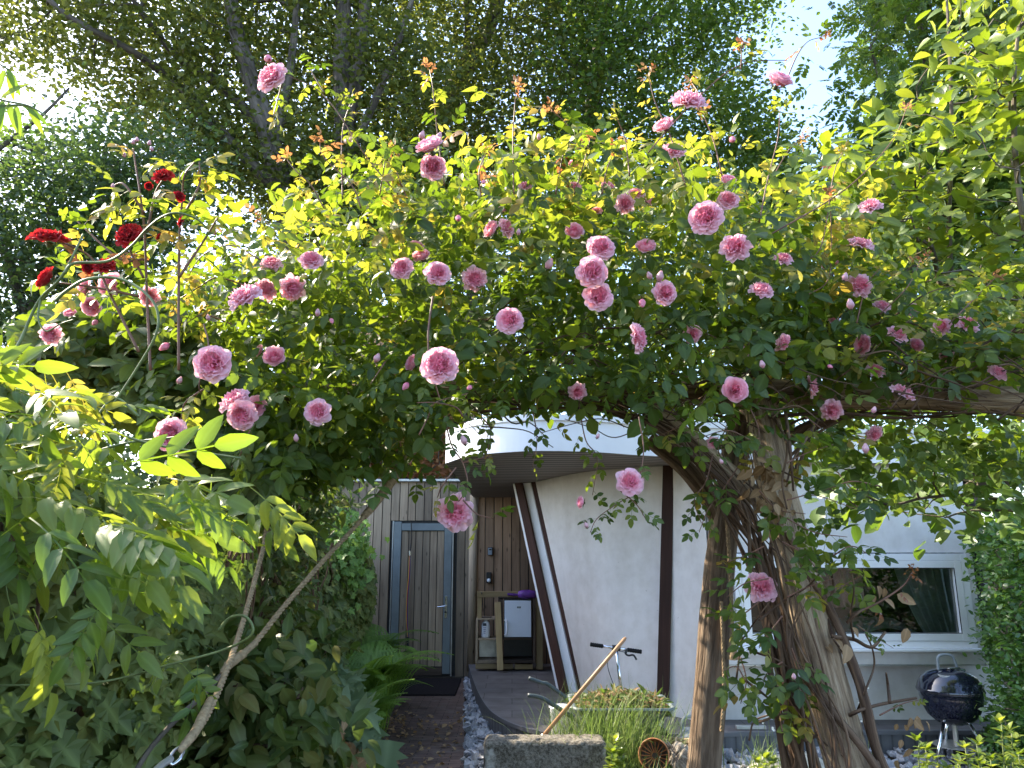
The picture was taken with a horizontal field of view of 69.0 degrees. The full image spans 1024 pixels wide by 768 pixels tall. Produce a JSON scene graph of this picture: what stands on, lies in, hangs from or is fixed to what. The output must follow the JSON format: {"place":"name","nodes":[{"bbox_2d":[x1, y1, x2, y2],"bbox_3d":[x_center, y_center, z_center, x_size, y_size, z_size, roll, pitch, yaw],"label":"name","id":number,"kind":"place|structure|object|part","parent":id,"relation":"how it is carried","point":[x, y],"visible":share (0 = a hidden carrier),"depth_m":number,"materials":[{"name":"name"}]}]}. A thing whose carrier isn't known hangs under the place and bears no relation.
{"place":"outdoors","nodes":[
{"label":"outdoors","id":0,"kind":"place"},
{"bbox_2d":[381,678,463,767],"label":"path","id":1,"kind":"structure","parent":0,"point":[440,709],"depth_m":7.33,"materials":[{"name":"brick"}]},
{"bbox_2d":[303,654,407,767],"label":"lobed leaf plant","id":2,"kind":"object","parent":1,"relation":"on","point":[353,686],"visible":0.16,"depth_m":4.52,"materials":[{"name":"plant"}]},
{"bbox_2d":[367,679,413,739],"bbox_3d":[-1.122,2.820,6.301,0.562,0.601,0.836,-6,-14,24],"label":"fern","id":3,"kind":"object","parent":1,"relation":"on","point":[383,706],"visible":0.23,"depth_m":6.38,"materials":[{"name":"green plant"}]},
{"bbox_2d":[349,624,439,666],"bbox_3d":[-1.433,3.094,8.419,1.106,0.783,1.509,11,-17,-41],"label":"fern","id":4,"kind":"object","parent":1,"relation":"on","point":[371,635],"visible":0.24,"depth_m":8.51,"materials":[{"name":"green plant"}]},
{"bbox_2d":[344,640,452,711],"bbox_3d":[-1.132,2.841,6.979,1.155,0.713,1.420,0,-12,0],"label":"fern","id":5,"kind":"object","parent":1,"relation":"on","point":[380,669],"visible":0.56,"depth_m":7.07,"materials":[{"name":"green plant"}]},
{"bbox_2d":[382,709,465,767],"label":"leaf litter","id":6,"kind":"object","parent":1,"relation":"on","point":[421,726],"visible":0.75,"depth_m":7.22,"materials":[{"name":"brown plant"}]},
{"bbox_2d":[397,678,460,695],"bbox_3d":[-1.060,3.882,9.554,0.748,0.024,1.136,0,-12,0],"label":"door mat","id":7,"kind":"object","parent":1,"relation":"on","point":[443,686],"depth_m":9.43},
{"bbox_2d":[0,0,1023,526],"label":"sky","id":8,"kind":"structure","parent":0,"point":[817,94],"materials":[{"name":"white"}]},
{"bbox_2d":[405,556,1022,767],"bbox_3d":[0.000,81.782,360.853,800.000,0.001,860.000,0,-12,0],"label":"ground","id":9,"kind":"structure","parent":0,"point":[728,762],"depth_m":10.34,"materials":[{"name":"soil"}]},
{"bbox_2d":[0,61,256,544],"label":"broadleaf tree","id":10,"kind":"object","parent":9,"relation":"on","point":[77,176],"visible":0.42,"depth_m":12.90,"materials":[{"name":"green plant"}]},
{"bbox_2d":[0,291,378,767],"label":"ivy hedge","id":11,"kind":"object","parent":9,"relation":"on","point":[123,723],"visible":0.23,"depth_m":2.34,"materials":[{"name":"green plant"}]},
{"bbox_2d":[0,64,48,136],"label":"hanging branch","id":12,"kind":"object","parent":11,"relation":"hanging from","point":[15,115],"visible":1,"depth_m":2.12,"materials":[{"name":"green plant"}]},
{"bbox_2d":[0,212,317,745],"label":"wisteria","id":13,"kind":"object","parent":11,"relation":"attached to","point":[145,548],"visible":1,"depth_m":1.61,"materials":[{"name":"green plant"}]},
{"bbox_2d":[280,594,364,670],"bbox_3d":[-1.647,2.013,5.749,1.007,1.096,1.701,6,-14,-24],"label":"leafy shrub","id":14,"kind":"object","parent":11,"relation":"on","point":[335,635],"visible":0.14,"depth_m":5.33,"materials":[{"name":"green plant"}]},
{"bbox_2d":[0,0,491,384],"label":"broadleaf tree","id":15,"kind":"object","parent":9,"relation":"on","point":[351,47],"visible":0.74,"depth_m":15.26,"materials":[{"name":"green plant"}]},
{"bbox_2d":[173,581,384,767],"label":"oval leaved shrub","id":16,"kind":"object","parent":9,"relation":"on","point":[280,707],"visible":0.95,"depth_m":2.61,"materials":[{"name":"green plant"}]},
{"bbox_2d":[186,466,379,666],"bbox_3d":[-1.755,1.149,5.391,1.485,2.179,2.802,5,-13,-21],"label":"evergreen shrub","id":17,"kind":"object","parent":9,"relation":"on","point":[340,501],"visible":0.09,"depth_m":4.74,"materials":[{"name":"green plant"}]},
{"bbox_2d":[340,721,366,767],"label":"brown tinged shrub","id":18,"kind":"object","parent":9,"relation":"on","point":[362,762],"visible":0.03,"depth_m":3.72,"materials":[{"name":"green plant"}]},
{"bbox_2d":[314,315,481,482],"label":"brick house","id":19,"kind":"structure","parent":9,"relation":"on","point":[472,418],"depth_m":15.54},
{"bbox_2d":[335,479,470,676],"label":"board wall","id":20,"kind":"structure","parent":9,"relation":"on","point":[400,505],"depth_m":10.70,"materials":[{"name":"brown wood"}]},
{"bbox_2d":[389,521,453,675],"bbox_3d":[-1.276,3.001,10.478,0.877,2.116,0.138,0,-12,0],"label":"garden door","id":21,"kind":"structure","parent":20,"relation":"attached to","point":[430,603],"depth_m":10.52,"materials":[{"name":"blue paint"}]},
{"bbox_2d":[406,522,411,645],"bbox_3d":[-1.448,2.810,10.476,0.056,1.720,0.046,8,-15,-31],"label":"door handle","id":22,"kind":"object","parent":21,"relation":"hanging from","point":[407,644],"visible":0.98,"depth_m":10.45,"materials":[{"name":"metal"}]},
{"bbox_2d":[398,531,448,675],"bbox_3d":[-1.276,3.028,10.532,0.815,2.086,0.006,0,-13,0],"label":"door back","id":23,"kind":"structure","parent":21,"relation":"in","point":[423,531],"depth_m":10.52,"materials":[{"name":"grey wood"}]},
{"bbox_2d":[357,374,473,482],"bbox_3d":[-2.013,2.256,12.440,2.768,4.660,2.452,0,-12,0],"label":"copper tree","id":24,"kind":"object","parent":9,"relation":"on","point":[439,465],"visible":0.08,"depth_m":12.21,"materials":[{"name":"plant"}]},
{"bbox_2d":[172,142,792,482],"bbox_3d":[-0.923,-0.139,13.787,12.955,9.920,4.584,0,-12,0],"label":"broadleaf tree","id":25,"kind":"object","parent":9,"relation":"on","point":[468,292],"visible":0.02,"depth_m":13.83,"materials":[{"name":"green plant"}]},
{"bbox_2d":[357,0,635,290],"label":"broadleaf tree","id":26,"kind":"object","parent":9,"relation":"on","point":[486,30],"visible":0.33,"depth_m":17.91,"materials":[{"name":"green plant"}]},
{"bbox_2d":[537,642,641,734],"bbox_3d":[0.662,2.748,6.510,0.975,0.933,0.110,0,-12,0],"label":"kick scooter","id":27,"kind":"object","parent":9,"relation":"on","point":[612,647],"visible":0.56,"depth_m":6.58,"materials":[{"name":"silver metal"}]},
{"bbox_2d":[489,675,692,767],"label":"grass clump","id":28,"kind":"object","parent":9,"relation":"on","point":[597,727],"visible":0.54,"depth_m":5.49,"materials":[{"name":"green plant"}]},
{"bbox_2d":[646,734,688,744],"bbox_3d":[1.188,2.649,5.532,0.398,0.094,0.114,-3,-13,14],"label":"fallen branch","id":29,"kind":"object","parent":28,"relation":"on","point":[678,739],"visible":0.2,"depth_m":5.54,"materials":[{"name":"beige wood"}]},
{"bbox_2d":[527,676,674,767],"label":"wheelbarrow","id":30,"kind":"object","parent":9,"relation":"on","point":[550,686],"visible":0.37,"depth_m":5.73,"materials":[{"name":"metal"}]},
{"bbox_2d":[561,683,677,719],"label":"green cuttings","id":31,"kind":"object","parent":30,"relation":"in","point":[643,689],"visible":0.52,"depth_m":5.84,"materials":[{"name":"green plant"}]},
{"bbox_2d":[574,684,666,714],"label":"dry cuttings","id":32,"kind":"object","parent":30,"relation":"in","point":[636,688],"visible":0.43,"depth_m":5.88,"materials":[{"name":"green plant"}]},
{"bbox_2d":[576,695,668,712],"bbox_3d":[0.859,2.533,5.963,0.690,0.088,0.500,0,-12,0],"label":"soil heap","id":33,"kind":"object","parent":30,"relation":"in","point":[621,701],"visible":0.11,"depth_m":5.82,"materials":[{"name":"brown soil"}]},
{"bbox_2d":[603,732,627,767],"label":"seedling","id":34,"kind":"object","parent":9,"relation":"on","point":[616,751],"visible":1,"depth_m":4.93,"materials":[{"name":"green plant"}]},
{"bbox_2d":[575,728,669,767],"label":"grass clump","id":35,"kind":"object","parent":9,"relation":"on","point":[637,761],"visible":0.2,"depth_m":5.22,"materials":[{"name":"green plant"}]},
{"bbox_2d":[270,378,1023,767],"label":"log pergola","id":36,"kind":"object","parent":9,"relation":"on","point":[706,744],"visible":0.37,"depth_m":3.35,"materials":[{"name":"brown wood"}]},
{"bbox_2d":[0,19,1023,767],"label":"climbing rose","id":37,"kind":"object","parent":36,"relation":"attached to","point":[314,433],"visible":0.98,"depth_m":2.92,"materials":[{"name":"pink plant"}]},
{"bbox_2d":[25,137,240,370],"bbox_3d":[-1.252,-0.437,2.510,0.683,0.807,0.321,0,-12,0],"label":"rose bush","id":38,"kind":"object","parent":37,"relation":"attached to","point":[125,235],"visible":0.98,"depth_m":2.51,"materials":[{"name":"green plant"}]},
{"bbox_2d":[154,524,271,767],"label":"vine stem","id":39,"kind":"object","parent":37,"relation":"hanging from","point":[201,720],"visible":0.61,"depth_m":1.88,"materials":[{"name":"wood"}]},
{"bbox_2d":[135,423,431,767],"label":"vine stem","id":40,"kind":"object","parent":37,"relation":"hanging from","point":[241,655],"visible":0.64,"depth_m":2.62,"materials":[{"name":"brown plant"}]},
{"bbox_2d":[794,410,1023,560],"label":"leafy branch","id":41,"kind":"object","parent":37,"relation":"attached to","point":[1001,508],"visible":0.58,"depth_m":4.22,"materials":[{"name":"green plant"}]},
{"bbox_2d":[719,601,725,731],"bbox_3d":[0.931,1.252,3.313,0.046,0.551,0.027,0,-12,0],"label":"twisted rope","id":42,"kind":"object","parent":36,"relation":"hanging from","point":[723,662],"visible":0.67,"depth_m":3.32,"materials":[{"name":"brown fabric"}]},
{"bbox_2d":[725,521,737,660],"bbox_3d":[0.989,0.887,3.391,0.056,0.696,0.048,6,-14,-26],"label":"twisted rope","id":43,"kind":"object","parent":36,"relation":"hanging from","point":[730,655],"visible":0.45,"depth_m":3.39,"materials":[{"name":"brown fabric"}]},
{"bbox_2d":[624,749,679,767],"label":"grass clump","id":44,"kind":"object","parent":9,"relation":"on","point":[654,762],"visible":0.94,"depth_m":5.02,"materials":[{"name":"green plant"}]},
{"bbox_2d":[638,738,669,767],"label":"plant basket","id":45,"kind":"object","parent":44,"relation":"on","point":[650,753],"visible":0.94,"depth_m":5.15,"materials":[{"name":"brown wicker"}]},
{"bbox_2d":[501,0,839,415],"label":"broadleaf tree","id":46,"kind":"object","parent":9,"relation":"on","point":[706,21],"visible":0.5,"depth_m":17.21,"materials":[{"name":"green plant"}]},
{"bbox_2d":[659,715,690,737],"bbox_3d":[1.442,2.967,6.215,0.444,0.377,0.270,6,-14,-27],"label":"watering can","id":47,"kind":"object","parent":9,"relation":"on","point":[687,729],"visible":0.15,"depth_m":6.26,"materials":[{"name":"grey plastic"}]},
{"bbox_2d":[460,677,993,767],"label":"slate chips","id":48,"kind":"object","parent":9,"relation":"on","point":[476,727],"visible":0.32,"depth_m":6.32,"materials":[{"name":"grey gravel"}]},
{"bbox_2d":[483,734,606,767],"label":"concrete block","id":49,"kind":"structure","parent":48,"relation":"on","point":[518,751],"depth_m":5.08,"materials":[{"name":"grey concrete"}]},
{"bbox_2d":[550,704,572,734],"bbox_3d":[0.419,2.880,6.276,0.214,0.310,0.214,0,-12,0],"label":"bucket","id":50,"kind":"object","parent":48,"relation":"on","point":[554,713],"visible":0.2,"depth_m":6.22,"materials":[{"name":"plastic"}]},
{"bbox_2d":[541,637,626,734],"bbox_3d":[0.299,2.419,5.428,1.232,1.057,0.053,4,-13,-17],"label":"broom","id":51,"kind":"object","parent":48,"relation":"on","point":[588,681],"visible":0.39,"depth_m":5.54,"materials":[{"name":"wood"}]},
{"bbox_2d":[663,737,687,767],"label":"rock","id":52,"kind":"object","parent":48,"relation":"on","point":[677,750],"visible":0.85,"depth_m":5.13,"materials":[{"name":"grey stone"}]},
{"bbox_2d":[722,726,781,767],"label":"grass tuft","id":53,"kind":"object","parent":48,"relation":"on","point":[760,763],"visible":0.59,"depth_m":5.56,"materials":[{"name":"green plant"}]},
{"bbox_2d":[750,749,779,767],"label":"weed","id":54,"kind":"object","parent":48,"relation":"on","point":[766,754],"visible":1,"depth_m":5.15,"materials":[{"name":"green plant"}]},
{"bbox_2d":[747,751,824,767],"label":"boulder","id":55,"kind":"object","parent":48,"relation":"on","point":[820,760],"visible":0.12,"depth_m":5.76,"materials":[{"name":"stone"}]},
{"bbox_2d":[915,653,994,767],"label":"kettle barbecue","id":56,"kind":"object","parent":48,"relation":"on","point":[952,696],"visible":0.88,"depth_m":5.91,"materials":[{"name":"metal"}]},
{"bbox_2d":[468,665,988,755],"bbox_3d":[1.384,3.296,7.250,6.766,0.223,2.768,-9,-15,34],"label":"terrace edge","id":57,"kind":"object","parent":9,"relation":"on","point":[889,739],"visible":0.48,"depth_m":6.46,"materials":[{"name":"grey concrete"}]},
{"bbox_2d":[697,102,1020,429],"bbox_3d":[7.080,-0.331,13.222,8.827,10.052,4.304,0,-12,0],"label":"broadleaf tree","id":58,"kind":"object","parent":9,"relation":"on","point":[977,424],"visible":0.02,"depth_m":13.25,"materials":[{"name":"green plant"}]},
{"bbox_2d":[771,0,1023,346],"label":"young magnolia","id":59,"kind":"object","parent":9,"relation":"on","point":[912,197],"visible":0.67,"depth_m":4.68,"materials":[{"name":"green plant"}]},
{"bbox_2d":[789,0,1023,640],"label":"ash tree","id":60,"kind":"object","parent":9,"relation":"on","point":[880,17],"visible":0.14,"depth_m":15.46,"materials":[{"name":"green plant"}]},
{"bbox_2d":[906,713,1023,767],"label":"sprig shrub","id":61,"kind":"object","parent":9,"relation":"on","point":[981,760],"visible":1,"depth_m":4.30,"materials":[{"name":"green plant"}]},
{"bbox_2d":[958,498,1023,767],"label":"privet hedge","id":62,"kind":"object","parent":9,"relation":"on","point":[1002,565],"visible":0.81,"depth_m":5.79,"materials":[{"name":"green plant"}]},
{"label":"old wall","id":63,"kind":"object","parent":9,"relation":"on","visible":0},
{"bbox_2d":[313,505,389,642],"bbox_3d":[-2.272,2.184,8.207,1.660,1.906,2.198,5,-13,-22],"label":"ivy bush","id":64,"kind":"object","parent":63,"relation":"attached to","point":[354,569],"visible":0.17,"depth_m":7.77,"materials":[{"name":"plant"}]},
{"bbox_2d":[469,664,990,733],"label":"terrace","id":65,"kind":"structure","parent":0,"point":[497,689],"depth_m":7.71,"materials":[{"name":"concrete"}]},
{"bbox_2d":[475,591,542,669],"bbox_3d":[-0.036,3.236,9.820,0.876,0.972,0.464,0,-12,0],"label":"shelf frame","id":66,"kind":"object","parent":65,"relation":"on","point":[499,651],"visible":0.91,"depth_m":9.76,"materials":[{"name":"brown wood"}]},
{"bbox_2d":[481,620,489,637],"bbox_3d":[-0.347,3.208,9.806,0.112,0.252,0.116,0,-12,0],"label":"cleaner bottle","id":67,"kind":"object","parent":66,"relation":"on","point":[485,629],"visible":1,"depth_m":9.76,"materials":[{"name":"white plastic"}]},
{"bbox_2d":[504,598,531,636],"bbox_3d":[0.076,3.096,9.890,0.371,0.485,0.449,0,-12,0],"label":"mini fridge","id":68,"kind":"object","parent":66,"relation":"on","point":[517,617],"visible":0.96,"depth_m":9.73,"materials":[{"name":"white metal"}]},
{"bbox_3d":[0.076,3.070,9.747,0.347,0.456,0.040,0,-13,0],"label":"fridge door","id":69,"kind":"part","parent":68,"relation":"part of","materials":[{"name":"white metal"}]},
{"bbox_2d":[507,590,536,598],"bbox_3d":[0.141,2.770,9.813,0.405,0.116,0.114,0,-12,0],"label":"umbrella","id":70,"kind":"object","parent":66,"relation":"on","point":[525,594],"visible":0.87,"depth_m":9.77,"materials":[{"name":"purple fabric"}]},
{"bbox_2d":[445,414,1023,719],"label":"plaster house","id":71,"kind":"structure","parent":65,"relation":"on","point":[638,585],"depth_m":7.53,"materials":[{"name":"paint"}]},
{"bbox_2d":[486,572,490,582],"bbox_3d":[-0.326,2.724,10.474,0.070,0.150,0.050,0,-12,0],"label":"doorbell","id":72,"kind":"object","parent":71,"relation":"attached to","point":[488,577],"visible":1,"depth_m":10.46,"materials":[{"name":"black plastic"}]},
{"bbox_2d":[488,547,492,555],"bbox_3d":[-0.308,2.370,10.550,0.075,0.115,0.048,0,-12,0],"label":"key box","id":73,"kind":"object","parent":71,"relation":"attached to","point":[490,551],"visible":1,"depth_m":10.53,"materials":[{"name":"grey plastic"}]},
{"bbox_2d":[752,617,915,631],"bbox_3d":[3.023,2.523,7.850,1.908,0.127,1.260,0,-12,0],"label":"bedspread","id":74,"kind":"object","parent":71,"relation":"in","point":[867,624],"visible":0.27,"depth_m":7.54,"materials":[{"name":"fabric"}]},
{"bbox_2d":[821,553,863,607],"bbox_3d":[3.203,1.946,7.384,0.537,0.520,0.060,0,-12,0],"label":"curtain","id":75,"kind":"object","parent":71,"relation":"hanging from","point":[842,575],"visible":0.22,"depth_m":7.37,"materials":[{"name":"grey fabric"}]},
{"bbox_2d":[733,554,983,651],"bbox_3d":[3.155,2.012,6.890,2.212,0.862,0.165,0,-13,0],"label":"window","id":76,"kind":"structure","parent":71,"relation":"in","point":[958,641],"depth_m":6.85,"materials":[{"name":"white plastic"}]},
{"bbox_2d":[890,553,956,631],"bbox_3d":[4.044,2.076,7.232,0.635,0.879,0.100,0,-12,0],"label":"curtain","id":77,"kind":"object","parent":71,"relation":"hanging from","point":[933,608],"visible":0.55,"depth_m":7.23,"materials":[{"name":"fabric"}]},
{"bbox_2d":[735,725,765,729],"bbox_3d":[2.088,3.001,6.516,0.260,0.030,0.050,0,-12,0],"label":"floor grille","id":78,"kind":"object","parent":65,"relation":"on","point":[747,727],"visible":0.84,"depth_m":6.49,"materials":[{"name":"metal"}]}
]}

